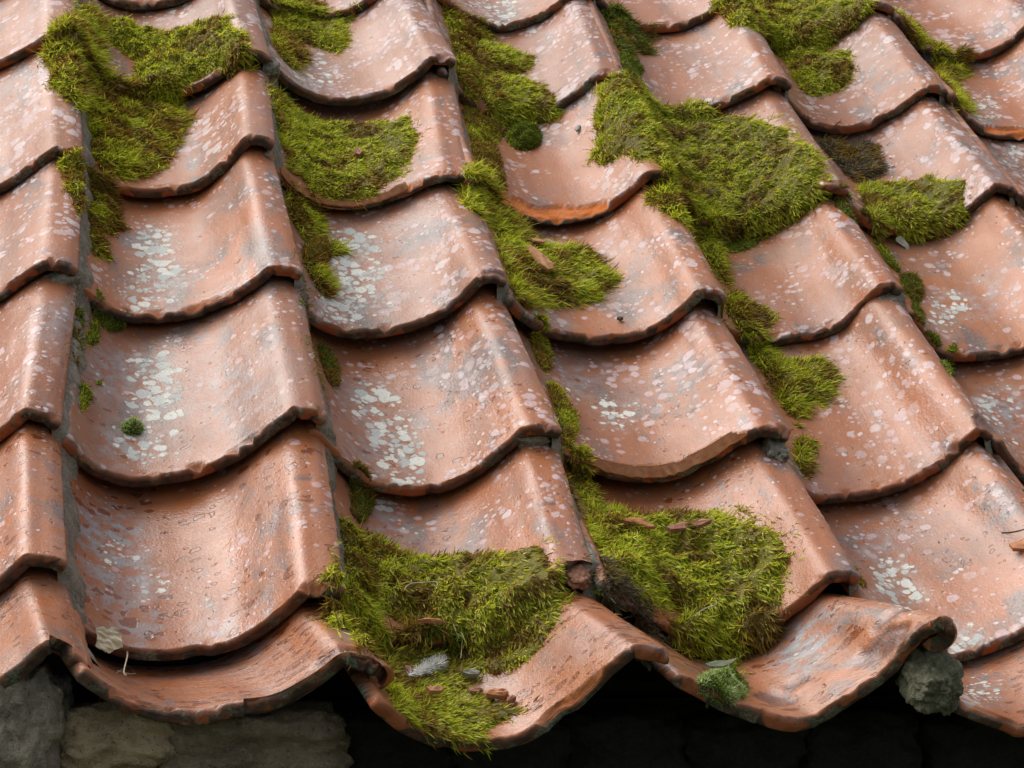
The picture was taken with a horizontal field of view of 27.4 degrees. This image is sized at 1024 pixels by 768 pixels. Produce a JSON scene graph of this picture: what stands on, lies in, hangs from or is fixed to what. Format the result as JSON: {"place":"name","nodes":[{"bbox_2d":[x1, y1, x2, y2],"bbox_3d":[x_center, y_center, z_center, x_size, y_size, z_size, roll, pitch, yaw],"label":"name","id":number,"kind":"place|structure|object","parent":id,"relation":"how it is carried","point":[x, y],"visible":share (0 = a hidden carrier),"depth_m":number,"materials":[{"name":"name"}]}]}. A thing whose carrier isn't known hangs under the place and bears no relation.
{"place":"outdoors","nodes":[
{"label":"outdoors","id":0,"kind":"place"},
{"bbox_2d":[0,662,1023,767],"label":"stone wall","id":1,"kind":"structure","parent":0,"point":[47,720],"depth_m":1.63,"materials":[{"name":"stone"}]},
{"bbox_2d":[0,566,92,688],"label":"pantile","id":2,"kind":"object","parent":1,"relation":"on","point":[40,619],"visible":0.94,"depth_m":1.51,"materials":[{"name":"ceramic"}]},
{"bbox_2d":[0,419,67,592],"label":"pantile","id":3,"kind":"object","parent":2,"relation":"on","point":[32,527],"visible":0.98,"depth_m":1.63,"materials":[{"name":"ceramic"}]},
{"bbox_2d":[0,271,76,441],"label":"pantile","id":4,"kind":"object","parent":3,"relation":"on","point":[37,314],"visible":0.97,"depth_m":1.82,"materials":[{"name":"ceramic"}]},
{"bbox_2d":[0,156,82,301],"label":"pantile","id":5,"kind":"object","parent":4,"relation":"on","point":[40,219],"visible":0.94,"depth_m":2.00,"materials":[{"name":"ceramic"}]},
{"bbox_2d":[0,48,82,193],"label":"pantile","id":6,"kind":"object","parent":5,"relation":"on","point":[40,126],"visible":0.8,"depth_m":2.17,"materials":[{"name":"ceramic"}]},
{"bbox_2d":[0,0,77,69],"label":"pantile","id":7,"kind":"object","parent":6,"relation":"on","point":[23,25],"visible":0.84,"depth_m":2.35,"materials":[{"name":"ceramic"}]},
{"bbox_2d":[43,271,81,289],"bbox_3d":[-0.414,-0.095,1.938,0.036,0.027,0.027,2,-7,-13],"label":"mortar lump","id":8,"kind":"object","parent":4,"relation":"on","point":[56,276],"visible":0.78,"depth_m":1.93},
{"bbox_2d":[58,601,394,725],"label":"pantile","id":9,"kind":"object","parent":1,"relation":"on","point":[295,655],"visible":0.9,"depth_m":1.54,"materials":[{"name":"ceramic"}]},
{"bbox_2d":[52,0,98,665],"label":"mortar joint","id":10,"kind":"object","parent":9,"relation":"on","point":[70,577],"visible":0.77,"depth_m":1.78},
{"bbox_2d":[65,293,91,374],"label":"moss clump","id":11,"kind":"object","parent":10,"relation":"attached to","point":[79,313],"visible":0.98,"depth_m":1.89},
{"bbox_2d":[84,285,105,348],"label":"moss cushion","id":12,"kind":"object","parent":10,"relation":"attached to","point":[93,335],"visible":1,"depth_m":1.93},
{"bbox_2d":[95,626,127,675],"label":"dry leaf","id":13,"kind":"object","parent":9,"relation":"on","point":[108,641],"visible":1,"depth_m":1.57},
{"bbox_2d":[69,418,344,660],"bbox_3d":[-0.259,0.116,1.704,0.234,0.212,0.262,2,-7,-13],"label":"pantile","id":14,"kind":"object","parent":9,"relation":"on","point":[235,556],"visible":0.88,"depth_m":1.69,"materials":[{"name":"ceramic"}]},
{"bbox_2d":[61,275,326,486],"bbox_3d":[-0.292,-0.014,1.887,0.223,0.226,0.272,2,-7,-13],"label":"pantile","id":15,"kind":"object","parent":14,"relation":"on","point":[207,393],"visible":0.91,"depth_m":1.86,"materials":[{"name":"ceramic"}]},
{"bbox_2d":[79,380,93,413],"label":"moss cushion","id":16,"kind":"object","parent":15,"relation":"on","point":[86,395],"visible":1,"depth_m":1.82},
{"bbox_2d":[99,309,129,332],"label":"moss cushion","id":17,"kind":"object","parent":15,"relation":"on","point":[109,324],"visible":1,"depth_m":1.96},
{"bbox_2d":[119,416,145,435],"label":"moss cushion","id":18,"kind":"object","parent":15,"relation":"on","point":[132,426],"visible":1,"depth_m":1.83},
{"bbox_2d":[61,145,302,323],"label":"pantile","id":19,"kind":"object","parent":15,"relation":"on","point":[226,238],"visible":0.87,"depth_m":2.05,"materials":[{"name":"ceramic"}]},
{"bbox_2d":[54,143,132,264],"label":"moss clump","id":20,"kind":"object","parent":19,"relation":"on","point":[105,218],"visible":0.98,"depth_m":2.10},
{"bbox_2d":[91,59,274,197],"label":"pantile","id":21,"kind":"object","parent":19,"relation":"on","point":[233,124],"visible":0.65,"depth_m":2.22,"materials":[{"name":"ceramic"}]},
{"bbox_2d":[26,0,202,183],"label":"moss clump","id":22,"kind":"object","parent":21,"relation":"on","point":[131,139],"visible":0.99,"depth_m":2.28,"materials":[{"name":"plant"}]},
{"bbox_2d":[255,0,348,583],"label":"mortar joint","id":23,"kind":"object","parent":9,"relation":"on","point":[326,430],"visible":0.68,"depth_m":1.86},
{"bbox_2d":[288,248,329,405],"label":"moss clump","id":24,"kind":"object","parent":23,"relation":"attached to","point":[307,306],"visible":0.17,"depth_m":1.95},
{"bbox_2d":[305,487,399,689],"bbox_3d":[-0.121,0.155,1.644,0.067,0.163,0.245,0,-7,0],"label":"moss clump","id":25,"kind":"object","parent":9,"relation":"on","point":[356,608],"visible":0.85,"depth_m":1.64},
{"bbox_2d":[313,585,668,751],"bbox_3d":[-0.026,0.214,1.602,0.248,0.125,0.202,2,-7,-13],"label":"pantile","id":26,"kind":"object","parent":1,"relation":"on","point":[586,654],"visible":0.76,"depth_m":1.56,"materials":[{"name":"ceramic"}]},
{"bbox_2d":[385,608,473,665],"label":"moss clump","id":27,"kind":"object","parent":26,"relation":"on","point":[431,632],"visible":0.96,"depth_m":1.66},
{"bbox_2d":[383,623,557,759],"bbox_3d":[-0.034,0.230,1.605,0.157,0.106,0.145,2,-7,-13],"label":"moss clump","id":28,"kind":"object","parent":26,"relation":"on","point":[453,708],"visible":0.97,"depth_m":1.59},
{"bbox_2d":[407,653,449,677],"bbox_3d":[-0.069,0.219,1.628,0.026,0.022,0.058,-4,-8,32],"label":"feather","id":29,"kind":"object","parent":28,"relation":"on","point":[438,662],"visible":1,"depth_m":1.64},
{"bbox_2d":[621,591,956,731],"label":"pantile","id":30,"kind":"object","parent":1,"relation":"on","point":[831,655],"visible":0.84,"depth_m":1.63,"materials":[{"name":"ceramic"}]},
{"bbox_2d":[429,12,650,670],"bbox_3d":[-0.028,-0.196,2.176,0.034,0.954,1.142,1,-7,-12],"label":"mortar joint","id":31,"kind":"object","parent":30,"relation":"on","point":[501,295],"visible":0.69,"depth_m":1.84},
{"bbox_2d":[589,549,669,646],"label":"moss clump","id":32,"kind":"object","parent":30,"relation":"on","point":[625,590],"visible":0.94,"depth_m":1.68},
{"bbox_2d":[581,498,807,674],"bbox_3d":[0.145,0.172,1.768,0.200,0.163,0.196,2,-7,-13],"label":"moss clump","id":33,"kind":"object","parent":30,"relation":"on","point":[731,566],"visible":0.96,"depth_m":1.74,"materials":[{"name":"plant"}]},
{"bbox_2d":[666,519,711,532],"bbox_3d":[0.153,0.122,1.808,0.044,0.013,0.010,3,-7,-25],"label":"tile shard","id":34,"kind":"object","parent":33,"relation":"on","point":[681,526],"visible":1,"depth_m":1.80,"materials":[{"name":"ceramic"}]},
{"bbox_2d":[696,663,750,707],"bbox_3d":[0.163,0.233,1.621,0.040,0.036,0.139,-1,-7,10],"label":"moss cushion","id":35,"kind":"object","parent":30,"relation":"on","point":[729,683],"visible":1,"depth_m":1.58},
{"bbox_2d":[895,647,963,715],"bbox_3d":[0.319,0.225,1.604,0.051,0.055,0.058,2,-7,-13],"label":"mortar lump","id":36,"kind":"object","parent":30,"relation":"on","point":[927,682],"visible":0.94,"depth_m":1.59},
{"bbox_2d":[897,640,1023,736],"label":"pantile","id":37,"kind":"object","parent":1,"relation":"on","point":[992,696],"visible":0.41,"depth_m":1.71,"materials":[{"name":"ceramic"}]},
{"bbox_2d":[815,439,1023,662],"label":"pantile","id":38,"kind":"object","parent":37,"relation":"on","point":[937,543],"visible":0.64,"depth_m":1.85,"materials":[{"name":"ceramic"}]},
{"bbox_2d":[737,295,992,504],"bbox_3d":[0.302,-0.001,2.039,0.227,0.246,0.281,2,-7,-13],"label":"pantile","id":39,"kind":"object","parent":38,"relation":"on","point":[908,414],"visible":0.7,"depth_m":2.00,"materials":[{"name":"ceramic"}]},
{"bbox_2d":[720,282,808,429],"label":"moss clump","id":40,"kind":"object","parent":39,"relation":"on","point":[752,318],"visible":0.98,"depth_m":2.13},
{"bbox_2d":[763,350,851,419],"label":"moss clump","id":41,"kind":"object","parent":39,"relation":"on","point":[809,382],"visible":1,"depth_m":2.07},
{"bbox_2d":[791,432,823,478],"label":"moss clump","id":42,"kind":"object","parent":39,"relation":"on","point":[804,449],"visible":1,"depth_m":1.97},
{"bbox_3d":[0.094,-0.244,2.451,2.300,1.163,1.332,2,-7,-13],"label":"roof boarding","id":43,"kind":"object","parent":1,"relation":"on","visible":0},
{"bbox_2d":[83,0,270,96],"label":"pantile","id":44,"kind":"object","parent":43,"relation":"on","point":[190,11],"visible":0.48,"depth_m":2.45,"materials":[{"name":"ceramic"}]},
{"bbox_2d":[102,0,188,10],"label":"pantile","id":45,"kind":"object","parent":44,"relation":"on","point":[140,5],"visible":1,"depth_m":2.55,"materials":[{"name":"ceramic"}]},
{"bbox_2d":[105,9,259,105],"bbox_3d":[-0.386,-0.367,2.409,0.150,0.169,0.243,4,-8,-30],"label":"moss clump","id":46,"kind":"object","parent":44,"relation":"on","point":[198,48],"visible":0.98,"depth_m":2.38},
{"bbox_2d":[259,0,377,19],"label":"pantile","id":47,"kind":"object","parent":43,"relation":"on","point":[345,5],"visible":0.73,"depth_m":2.59,"materials":[{"name":"ceramic"}]},
{"bbox_2d":[263,65,471,209],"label":"pantile","id":48,"kind":"object","parent":43,"relation":"on","point":[430,95],"visible":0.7,"depth_m":2.29,"materials":[{"name":"ceramic"}]},
{"bbox_2d":[264,80,430,210],"bbox_3d":[-0.180,-0.257,2.300,0.192,0.182,0.191,2,-7,-13],"label":"moss clump","id":49,"kind":"object","parent":48,"relation":"on","point":[322,159],"visible":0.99,"depth_m":2.27,"materials":[{"name":"plant"}]},
{"bbox_2d":[258,0,456,105],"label":"pantile","id":50,"kind":"object","parent":48,"relation":"on","point":[396,47],"visible":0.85,"depth_m":2.45,"materials":[{"name":"ceramic"}]},
{"bbox_2d":[269,23,314,72],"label":"moss clump","id":51,"kind":"object","parent":50,"relation":"on","point":[293,53],"visible":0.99,"depth_m":2.46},
{"bbox_2d":[260,0,362,56],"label":"moss clump","id":52,"kind":"object","parent":50,"relation":"on","point":[318,31],"visible":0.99,"depth_m":2.56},
{"bbox_2d":[316,442,592,648],"bbox_3d":[-0.061,0.124,1.760,0.238,0.194,0.247,2,-7,-13],"label":"pantile","id":53,"kind":"object","parent":43,"relation":"on","point":[514,498],"visible":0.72,"depth_m":1.78,"materials":[{"name":"ceramic"}]},
{"bbox_2d":[349,457,376,523],"bbox_3d":[-0.131,0.093,1.804,0.031,0.063,0.062,0,-7,4],"label":"moss cushion","id":54,"kind":"object","parent":53,"relation":"on","point":[362,500],"visible":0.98,"depth_m":1.81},
{"bbox_2d":[305,283,561,496],"bbox_3d":[-0.099,-0.004,1.940,0.229,0.227,0.278,2,-7,-13],"label":"pantile","id":55,"kind":"object","parent":53,"relation":"on","point":[452,401],"visible":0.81,"depth_m":1.92,"materials":[{"name":"ceramic"}]},
{"bbox_2d":[316,339,343,387],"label":"moss cushion","id":56,"kind":"object","parent":55,"relation":"on","point":[331,366],"visible":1,"depth_m":1.97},
{"bbox_2d":[281,182,505,338],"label":"pantile","id":57,"kind":"object","parent":55,"relation":"on","point":[426,256],"visible":0.84,"depth_m":2.09,"materials":[{"name":"ceramic"}]},
{"bbox_2d":[273,168,332,242],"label":"moss clump","id":58,"kind":"object","parent":57,"relation":"on","point":[308,218],"visible":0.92,"depth_m":2.17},
{"bbox_2d":[301,234,332,262],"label":"moss cushion","id":59,"kind":"object","parent":57,"relation":"on","point":[319,245],"visible":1,"depth_m":2.12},
{"bbox_2d":[297,248,343,301],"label":"moss clump","id":60,"kind":"object","parent":57,"relation":"on","point":[320,273],"visible":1,"depth_m":2.07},
{"bbox_2d":[316,235,356,256],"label":"moss clump","id":61,"kind":"object","parent":57,"relation":"on","point":[338,247],"visible":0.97,"depth_m":2.15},
{"bbox_2d":[358,514,575,662],"bbox_3d":[-0.038,0.168,1.703,0.222,0.132,0.115,-3,-7,21],"label":"moss clump","id":62,"kind":"object","parent":53,"relation":"on","point":[498,600],"visible":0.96,"depth_m":1.68,"materials":[{"name":"plant"}]},
{"bbox_2d":[517,435,550,447],"bbox_3d":[0.018,0.050,1.837,0.035,0.017,0.018,2,-7,-13],"label":"mortar lump","id":63,"kind":"object","parent":53,"relation":"on","point":[534,440],"visible":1,"depth_m":1.83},
{"bbox_2d":[422,0,622,116],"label":"pantile","id":64,"kind":"object","parent":43,"relation":"on","point":[568,45],"visible":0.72,"depth_m":2.53,"materials":[{"name":"ceramic"}]},
{"bbox_2d":[440,0,500,107],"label":"moss clump","id":65,"kind":"object","parent":64,"relation":"on","point":[465,31],"visible":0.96,"depth_m":2.53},
{"bbox_2d":[473,38,537,74],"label":"moss clump","id":66,"kind":"object","parent":64,"relation":"on","point":[498,57],"visible":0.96,"depth_m":2.55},
{"bbox_2d":[437,0,593,31],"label":"pantile","id":67,"kind":"object","parent":64,"relation":"on","point":[506,15],"visible":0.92,"depth_m":2.64,"materials":[{"name":"ceramic"}]},
{"bbox_2d":[478,70,565,127],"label":"moss clump","id":68,"kind":"object","parent":64,"relation":"on","point":[510,99],"visible":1,"depth_m":2.45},
{"bbox_2d":[564,437,859,641],"bbox_3d":[0.150,0.126,1.805,0.225,0.191,0.248,2,-7,-13],"label":"pantile","id":69,"kind":"object","parent":43,"relation":"on","point":[747,475],"visible":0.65,"depth_m":1.82,"materials":[{"name":"ceramic"}]},
{"bbox_2d":[541,398,588,527],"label":"moss clump","id":70,"kind":"object","parent":69,"relation":"on","point":[572,490],"visible":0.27,"depth_m":1.82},
{"bbox_2d":[556,418,611,512],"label":"moss clump","id":71,"kind":"object","parent":69,"relation":"on","point":[584,482],"visible":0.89,"depth_m":1.86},
{"bbox_2d":[512,299,790,482],"bbox_3d":[0.114,-0.001,1.983,0.223,0.202,0.264,2,-7,-13],"label":"pantile","id":72,"kind":"object","parent":69,"relation":"on","point":[685,395],"visible":0.88,"depth_m":1.97,"materials":[{"name":"ceramic"}]},
{"bbox_2d":[528,311,556,374],"bbox_3d":[0.029,-0.039,2.030,0.032,0.072,0.068,1,-7,-5],"label":"moss cushion","id":73,"kind":"object","parent":72,"relation":"on","point":[541,348],"visible":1,"depth_m":2.04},
{"bbox_2d":[544,377,582,445],"bbox_3d":[0.051,0.024,1.915,0.037,0.076,0.133,1,-7,-9],"label":"moss cushion","id":74,"kind":"object","parent":72,"relation":"on","point":[569,415],"visible":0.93,"depth_m":1.92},
{"bbox_2d":[462,180,726,345],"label":"pantile","id":75,"kind":"object","parent":72,"relation":"on","point":[669,279],"visible":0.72,"depth_m":2.12,"materials":[{"name":"ceramic"}]},
{"bbox_2d":[453,155,624,311],"bbox_3d":[0.037,-0.154,2.150,0.187,0.204,0.229,2,-7,-13],"label":"moss clump","id":76,"kind":"object","parent":75,"relation":"on","point":[582,274],"visible":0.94,"depth_m":2.16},
{"bbox_2d":[527,245,553,270],"bbox_3d":[0.028,-0.128,2.135,0.032,0.030,0.016,-4,-8,31],"label":"clay splinter","id":77,"kind":"object","parent":76,"relation":"on","point":[541,259],"visible":1,"depth_m":2.13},
{"bbox_2d":[458,80,670,225],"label":"pantile","id":78,"kind":"object","parent":75,"relation":"on","point":[551,180],"visible":0.64,"depth_m":2.31,"materials":[{"name":"ceramic"}]},
{"bbox_2d":[461,105,508,145],"bbox_3d":[-0.039,-0.292,2.387,0.051,0.078,0.139,-1,-7,13],"label":"moss cushion","id":79,"kind":"object","parent":78,"relation":"on","point":[480,126],"visible":0.94,"depth_m":2.39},
{"bbox_2d":[469,139,507,190],"bbox_3d":[-0.027,-0.240,2.304,0.046,0.090,0.140,1,-7,-5],"label":"moss cushion","id":80,"kind":"object","parent":78,"relation":"on","point":[488,151],"visible":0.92,"depth_m":2.30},
{"bbox_2d":[505,120,542,150],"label":"moss cushion","id":81,"kind":"object","parent":78,"relation":"on","point":[522,136],"visible":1,"depth_m":2.40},
{"bbox_2d":[761,438,789,462],"bbox_3d":[0.236,0.062,1.885,0.023,0.032,0.033,2,-7,-13],"label":"mortar lump","id":82,"kind":"object","parent":69,"relation":"on","point":[776,449],"visible":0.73,"depth_m":1.88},
{"bbox_2d":[651,86,847,230],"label":"pantile","id":83,"kind":"object","parent":43,"relation":"on","point":[766,102],"visible":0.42,"depth_m":2.46,"materials":[{"name":"ceramic"}]},
{"bbox_2d":[586,0,791,109],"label":"pantile","id":84,"kind":"object","parent":83,"relation":"on","point":[716,60],"visible":0.76,"depth_m":2.57,"materials":[{"name":"ceramic"}]},
{"bbox_2d":[597,0,665,58],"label":"moss clump","id":85,"kind":"object","parent":84,"relation":"on","point":[630,36],"visible":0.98,"depth_m":2.65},
{"bbox_2d":[619,50,650,92],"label":"moss cushion","id":86,"kind":"object","parent":84,"relation":"on","point":[630,62],"visible":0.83,"depth_m":2.53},
{"bbox_2d":[595,0,720,32],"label":"pantile","id":87,"kind":"object","parent":84,"relation":"on","point":[677,15],"visible":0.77,"depth_m":2.71,"materials":[{"name":"ceramic"}]},
{"bbox_2d":[582,68,837,243],"bbox_3d":[0.209,-0.256,2.383,0.282,0.244,0.248,2,-7,-13],"label":"moss clump","id":88,"kind":"object","parent":83,"relation":"on","point":[758,178],"visible":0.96,"depth_m":2.36,"materials":[{"name":"plant"}]},
{"bbox_2d":[696,193,903,344],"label":"pantile","id":89,"kind":"object","parent":43,"relation":"on","point":[822,270],"visible":0.66,"depth_m":2.21,"materials":[{"name":"ceramic"}]},
{"bbox_2d":[637,158,744,290],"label":"moss clump","id":90,"kind":"object","parent":89,"relation":"on","point":[683,204],"visible":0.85,"depth_m":2.25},
{"bbox_2d":[718,236,762,254],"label":"moss clump","id":91,"kind":"object","parent":89,"relation":"on","point":[735,246],"visible":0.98,"depth_m":2.30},
{"bbox_2d":[821,0,894,40],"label":"pantile","id":92,"kind":"object","parent":43,"relation":"on","point":[886,7],"visible":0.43,"depth_m":2.73,"materials":[{"name":"ceramic"}]},
{"bbox_2d":[770,10,946,134],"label":"pantile","id":93,"kind":"object","parent":43,"relation":"on","point":[895,75],"visible":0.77,"depth_m":2.60,"materials":[{"name":"ceramic"}]},
{"bbox_2d":[707,0,879,97],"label":"moss clump","id":94,"kind":"object","parent":93,"relation":"on","point":[792,32],"visible":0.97,"depth_m":2.72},
{"bbox_2d":[805,93,1017,234],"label":"pantile","id":95,"kind":"object","parent":43,"relation":"on","point":[926,133],"visible":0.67,"depth_m":2.47,"materials":[{"name":"ceramic"}]},
{"bbox_2d":[815,120,893,183],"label":"moss clump","id":96,"kind":"object","parent":95,"relation":"on","point":[858,161],"visible":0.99,"depth_m":2.50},
{"bbox_2d":[853,170,977,245],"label":"moss clump","id":97,"kind":"object","parent":95,"relation":"on","point":[921,208],"visible":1,"depth_m":2.37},
{"bbox_2d":[886,0,1023,59],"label":"pantile","id":98,"kind":"object","parent":43,"relation":"on","point":[992,27],"visible":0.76,"depth_m":2.83,"materials":[{"name":"ceramic"}]},
{"bbox_2d":[894,5,949,64],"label":"moss clump","id":99,"kind":"object","parent":98,"relation":"on","point":[917,33],"visible":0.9,"depth_m":2.75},
{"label":"pantile","id":100,"kind":"object","parent":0,"visible":0},
{"bbox_2d":[977,436,1023,489],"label":"pantile","id":101,"kind":"object","parent":100,"relation":"on","point":[1002,463],"visible":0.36,"depth_m":1.93,"materials":[{"name":"ceramic"}]},
{"bbox_2d":[953,354,1023,481],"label":"pantile","id":102,"kind":"object","parent":101,"relation":"on","point":[993,390],"visible":0.52,"depth_m":2.12,"materials":[{"name":"ceramic"}]},
{"bbox_2d":[832,192,1023,361],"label":"pantile","id":103,"kind":"object","parent":102,"relation":"on","point":[971,273],"visible":0.69,"depth_m":2.27,"materials":[{"name":"ceramic"}]},
{"bbox_2d":[833,178,883,239],"bbox_3d":[0.379,-0.193,2.326,0.039,0.063,0.108,-4,-8,30],"label":"moss cushion","id":104,"kind":"object","parent":103,"relation":"on","point":[843,205],"visible":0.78,"depth_m":2.31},
{"bbox_2d":[872,239,902,272],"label":"moss cushion","id":105,"kind":"object","parent":103,"relation":"on","point":[887,256],"visible":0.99,"depth_m":2.31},
{"bbox_2d":[898,268,928,327],"bbox_3d":[0.420,-0.080,2.207,0.033,0.114,0.185,-1,-7,10],"label":"moss cushion","id":106,"kind":"object","parent":103,"relation":"on","point":[912,284],"visible":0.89,"depth_m":2.25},
{"bbox_2d":[939,342,958,378],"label":"moss cushion","id":107,"kind":"object","parent":102,"relation":"on","point":[948,365],"visible":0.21,"depth_m":2.15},
{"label":"pantile","id":108,"kind":"object","parent":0,"visible":0},
{"bbox_2d":[1004,194,1023,216],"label":"pantile","id":109,"kind":"object","parent":108,"relation":"on","point":[1020,209],"visible":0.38,"depth_m":2.37,"materials":[{"name":"ceramic"}]},
{"bbox_2d":[935,94,1023,209],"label":"pantile","id":110,"kind":"object","parent":109,"relation":"on","point":[1006,156],"visible":0.66,"depth_m":2.54,"materials":[{"name":"ceramic"}]},
{"bbox_2d":[918,36,1023,140],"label":"pantile","id":111,"kind":"object","parent":110,"relation":"on","point":[996,85],"visible":0.63,"depth_m":2.69,"materials":[{"name":"ceramic"}]},
{"bbox_2d":[927,37,985,116],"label":"moss clump","id":112,"kind":"object","parent":111,"relation":"on","point":[950,72],"visible":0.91,"depth_m":2.75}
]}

